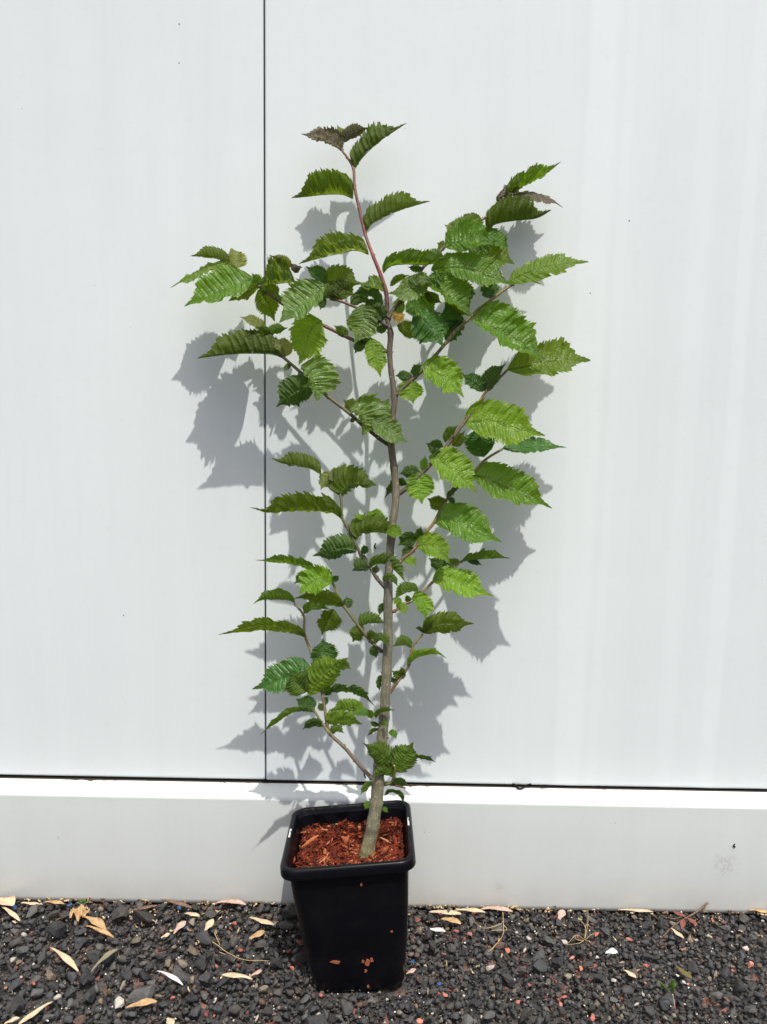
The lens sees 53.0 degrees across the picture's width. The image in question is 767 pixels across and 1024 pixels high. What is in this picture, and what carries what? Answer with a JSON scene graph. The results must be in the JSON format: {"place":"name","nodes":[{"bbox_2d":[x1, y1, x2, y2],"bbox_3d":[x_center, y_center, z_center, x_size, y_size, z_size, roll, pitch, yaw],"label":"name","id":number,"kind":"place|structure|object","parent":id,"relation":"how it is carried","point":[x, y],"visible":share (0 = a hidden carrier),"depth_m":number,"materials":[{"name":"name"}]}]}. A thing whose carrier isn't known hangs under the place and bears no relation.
{"place":"outdoors","nodes":[
{"label":"outdoors","id":0,"kind":"place"},
{"bbox_2d":[4,1017,19,1023],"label":"fallen leaf","id":1,"kind":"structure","parent":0,"point":[12,1019],"depth_m":1.15,"materials":[{"name":"beige plant"}]},
{"bbox_2d":[18,1001,52,1023],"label":"fallen leaf","id":2,"kind":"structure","parent":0,"point":[33,1013],"depth_m":1.16,"materials":[{"name":"beige plant"}]},
{"bbox_2d":[50,947,78,971],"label":"fallen leaf","id":3,"kind":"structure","parent":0,"point":[67,959],"depth_m":1.27,"materials":[{"name":"beige plant"}]},
{"bbox_2d":[158,971,182,984],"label":"fallen leaf","id":4,"kind":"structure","parent":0,"point":[173,977],"depth_m":1.24,"materials":[{"name":"white plant"}]},
{"bbox_2d":[221,972,252,979],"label":"fallen leaf","id":5,"kind":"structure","parent":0,"point":[233,975],"depth_m":1.24,"materials":[{"name":"beige plant"}]},
{"bbox_2d":[251,970,261,976],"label":"fallen leaf","id":6,"kind":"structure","parent":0,"point":[257,972],"depth_m":1.25,"materials":[{"name":"plant"}]},
{"bbox_2d":[249,917,273,924],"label":"dry leaf","id":7,"kind":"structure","parent":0,"point":[263,921],"depth_m":1.38,"materials":[{"name":"beige plant"}]},
{"bbox_2d":[0,896,766,1023],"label":"ground","id":8,"kind":"structure","parent":0,"point":[531,967],"depth_m":1.29,"materials":[{"name":"grey gravel"}]},
{"bbox_2d":[0,895,15,905],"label":"dry leaf","id":9,"kind":"object","parent":8,"relation":"on","point":[9,900],"visible":1,"depth_m":1.43,"materials":[{"name":"beige plant"}]},
{"bbox_2d":[2,906,19,920],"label":"dry leaf","id":10,"kind":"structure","parent":8,"relation":"on","point":[12,914],"depth_m":1.39,"materials":[{"name":"beige plant"}]},
{"bbox_2d":[21,902,39,904],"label":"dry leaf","id":11,"kind":"object","parent":8,"relation":"on","point":[31,903],"visible":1,"depth_m":1.43,"materials":[{"name":"beige plant"}]},
{"bbox_2d":[44,900,63,903],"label":"dry leaf","id":12,"kind":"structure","parent":8,"relation":"on","point":[56,901],"depth_m":1.43,"materials":[{"name":"beige plant"}]},
{"bbox_2d":[69,904,89,921],"bbox_3d":[-0.551,0.724,1.393,0.035,0.019,0.032,1,8,0],"label":"fallen leaf","id":13,"kind":"object","parent":8,"relation":"on","point":[79,911],"visible":1,"depth_m":1.39,"materials":[{"name":"brown plant"}]},
{"bbox_2d":[84,916,105,928],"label":"fallen leaf","id":14,"kind":"object","parent":8,"relation":"on","point":[98,922],"visible":1,"depth_m":1.36,"materials":[{"name":"brown plant"}]},
{"bbox_2d":[86,925,112,936],"bbox_3d":[-0.497,0.732,1.345,0.068,0.007,0.010,5,9,29],"label":"fallen leaf","id":15,"kind":"object","parent":8,"relation":"on","point":[104,931],"visible":1,"depth_m":1.34,"materials":[{"name":"brown plant"}]},
{"bbox_2d":[91,949,118,971],"bbox_3d":[-0.462,0.741,1.276,0.011,0.008,0.059,4,8,24],"label":"fallen leaf","id":16,"kind":"object","parent":8,"relation":"on","point":[107,954],"visible":1,"depth_m":1.28,"materials":[{"name":"beige plant"}]},
{"bbox_2d":[125,998,156,1008],"bbox_3d":[-0.372,0.756,1.182,0.046,0.007,0.016,1,8,0],"label":"dry flake","id":17,"kind":"object","parent":8,"relation":"on","point":[144,1001],"visible":1,"depth_m":1.18,"materials":[{"name":"plant"}]},
{"bbox_2d":[129,905,158,911],"bbox_3d":[-0.442,0.729,1.414,0.056,0.004,0.008,-2,8,-19],"label":"dry flake","id":18,"kind":"object","parent":8,"relation":"on","point":[148,906],"visible":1,"depth_m":1.42,"materials":[{"name":"brown plant"}]},
{"bbox_2d":[166,1018,174,1023],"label":"dry flake","id":19,"kind":"object","parent":8,"relation":"on","point":[170,1021],"visible":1,"depth_m":1.15,"materials":[{"name":"beige plant"}]},
{"bbox_2d":[161,899,191,907],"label":"fallen leaf","id":20,"kind":"object","parent":8,"relation":"on","point":[179,903],"visible":1,"depth_m":1.43,"materials":[{"name":"plant"}]},
{"bbox_2d":[173,921,185,933],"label":"fallen leaf","id":21,"kind":"object","parent":8,"relation":"on","point":[180,925],"visible":1,"depth_m":1.36,"materials":[{"name":"plant"}]},
{"bbox_2d":[184,912,199,916],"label":"dry leaf","id":22,"kind":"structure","parent":8,"relation":"on","point":[193,914],"depth_m":1.40,"materials":[{"name":"beige plant"}]},
{"bbox_2d":[204,919,213,930],"bbox_3d":[-0.309,0.734,1.364,0.015,0.005,0.032,1,8,0],"label":"dry flake","id":23,"kind":"object","parent":8,"relation":"on","point":[209,923],"visible":1,"depth_m":1.37,"materials":[{"name":"beige plant"}]},
{"bbox_2d":[215,899,245,904],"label":"fallen leaf","id":24,"kind":"object","parent":8,"relation":"on","point":[236,901],"visible":1,"depth_m":1.43,"materials":[{"name":"beige plant"}]},
{"bbox_2d":[212,932,268,960],"bbox_3d":[-0.251,0.744,1.303,0.122,0.006,0.030,5,9,30],"label":"straw stalk","id":25,"kind":"object","parent":8,"relation":"on","point":[233,955],"visible":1,"depth_m":1.29,"materials":[{"name":"beige plant"}]},
{"bbox_2d":[249,930,264,938],"bbox_3d":[-0.220,0.739,1.343,0.014,0.004,0.030,7,9,36],"label":"dry flake","id":26,"kind":"object","parent":8,"relation":"on","point":[259,933],"visible":1,"depth_m":1.34,"materials":[{"name":"plant"}]},
{"bbox_2d":[280,800,415,992],"bbox_3d":[-0.059,0.650,1.307,0.216,0.254,0.217,1,8,0],"label":"plant pot","id":27,"kind":"object","parent":8,"relation":"on","point":[353,921],"visible":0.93,"depth_m":1.22,"materials":[{"name":"plastic"}]},
{"bbox_2d":[294,817,404,867],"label":"bark mulch","id":28,"kind":"object","parent":27,"relation":"in","point":[338,843],"visible":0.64,"depth_m":1.30,"materials":[{"name":"brown wood"}]},
{"bbox_2d":[170,121,590,861],"bbox_3d":[-0.014,-0.023,1.261,0.688,1.213,0.181,1,8,0],"label":"elm sapling","id":29,"kind":"object","parent":28,"relation":"on","point":[480,263],"visible":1,"depth_m":1.23,"materials":[{"name":"green plant"}]},
{"bbox_2d":[0,0,766,913],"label":"building wall","id":30,"kind":"structure","parent":8,"relation":"on","point":[596,676],"depth_m":1.37,"materials":[{"name":"white metal"}]},
{"bbox_2d":[512,783,530,788],"bbox_3d":[0.260,0.515,1.444,0.036,0.010,0.010,1,8,0],"label":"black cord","id":31,"kind":"object","parent":30,"relation":"hanging from","point":[522,787],"visible":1,"depth_m":1.44,"materials":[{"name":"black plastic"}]},
{"bbox_2d":[406,968,415,973],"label":"dry flake","id":32,"kind":"object","parent":8,"relation":"on","point":[411,970],"visible":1,"depth_m":1.26,"materials":[{"name":"plant"}]},
{"bbox_2d":[426,927,444,931],"bbox_3d":[0.093,0.741,1.362,0.034,0.005,0.012,1,8,0],"label":"dry flake","id":33,"kind":"object","parent":8,"relation":"on","point":[437,929],"visible":1,"depth_m":1.36,"materials":[{"name":"white plant"}]},
{"bbox_2d":[429,910,460,914],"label":"seed wing","id":34,"kind":"structure","parent":8,"relation":"on","point":[452,912],"depth_m":1.42,"materials":[{"name":"beige plant"}]},
{"bbox_2d":[440,917,460,923],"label":"fallen leaf","id":35,"kind":"object","parent":8,"relation":"on","point":[453,920],"visible":1,"depth_m":1.39,"materials":[{"name":"brown plant"}]},
{"bbox_2d":[454,908,484,912],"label":"seed wing","id":36,"kind":"structure","parent":8,"relation":"on","point":[472,909],"depth_m":1.42,"materials":[{"name":"beige plant"}]},
{"bbox_2d":[475,912,506,951],"bbox_3d":[0.198,0.741,1.357,0.055,0.017,0.078,-1,8,-12],"label":"straw stalk","id":37,"kind":"object","parent":8,"relation":"on","point":[503,930],"visible":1,"depth_m":1.36,"materials":[{"name":"beige plant"}]},
{"bbox_2d":[481,906,512,911],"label":"seed wing","id":38,"kind":"structure","parent":8,"relation":"on","point":[501,908],"depth_m":1.43,"materials":[{"name":"beige plant"}]},
{"bbox_2d":[558,909,565,919],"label":"dry flake","id":39,"kind":"object","parent":8,"relation":"on","point":[561,913],"visible":1,"depth_m":1.42,"materials":[{"name":"plant"}]},
{"bbox_2d":[567,917,592,944],"bbox_3d":[0.353,0.737,1.355,0.034,0.032,0.072,7,9,36],"label":"dry grass tuft","id":40,"kind":"object","parent":8,"relation":"on","point":[581,937],"visible":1,"depth_m":1.35,"materials":[{"name":"plant"}]},
{"bbox_2d":[605,948,617,953],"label":"dry flake","id":41,"kind":"object","parent":8,"relation":"on","point":[612,950],"visible":1,"depth_m":1.32,"materials":[{"name":"white"}]},
{"bbox_2d":[623,970,635,977],"bbox_3d":[0.407,0.761,1.268,0.010,0.003,0.023,-2,8,-22],"label":"dry flake","id":42,"kind":"object","parent":8,"relation":"on","point":[629,973],"visible":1,"depth_m":1.26,"materials":[{"name":"beige plant"}]},
{"bbox_2d":[618,909,652,911],"bbox_3d":[0.470,0.743,1.433,0.063,0.005,0.011,1,8,0],"label":"dry flake","id":43,"kind":"object","parent":8,"relation":"on","point":[640,910],"visible":1,"depth_m":1.43,"materials":[{"name":"beige plant"}]},
{"bbox_2d":[658,979,675,1008],"bbox_3d":[0.440,0.748,1.194,0.036,0.058,0.013,-1,8,-13],"label":"seedling","id":44,"kind":"object","parent":8,"relation":"on","point":[672,985],"visible":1,"depth_m":1.19,"materials":[{"name":"green plant"}]},
{"bbox_2d":[671,928,683,937],"bbox_3d":[0.523,0.750,1.370,0.010,0.003,0.031,-1,8,-12],"label":"dry flake","id":45,"kind":"object","parent":8,"relation":"on","point":[677,933],"visible":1,"depth_m":1.37,"materials":[{"name":"beige plant"}]},
{"bbox_2d":[675,966,691,978],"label":"fallen leaf","id":46,"kind":"object","parent":8,"relation":"on","point":[685,973],"visible":1,"depth_m":1.27,"materials":[{"name":"plant"}]},
{"bbox_2d":[662,902,708,936],"bbox_3d":[0.550,0.742,1.410,0.130,0.019,0.046,-2,8,-20],"label":"fallen twig","id":47,"kind":"object","parent":8,"relation":"on","point":[682,922],"visible":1,"depth_m":1.41,"materials":[{"name":"red plant"}]},
{"bbox_2d":[748,909,766,912],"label":"dry flake","id":48,"kind":"object","parent":8,"relation":"on","point":[761,910],"visible":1,"depth_m":1.44,"materials":[{"name":"beige plant"}]}
]}

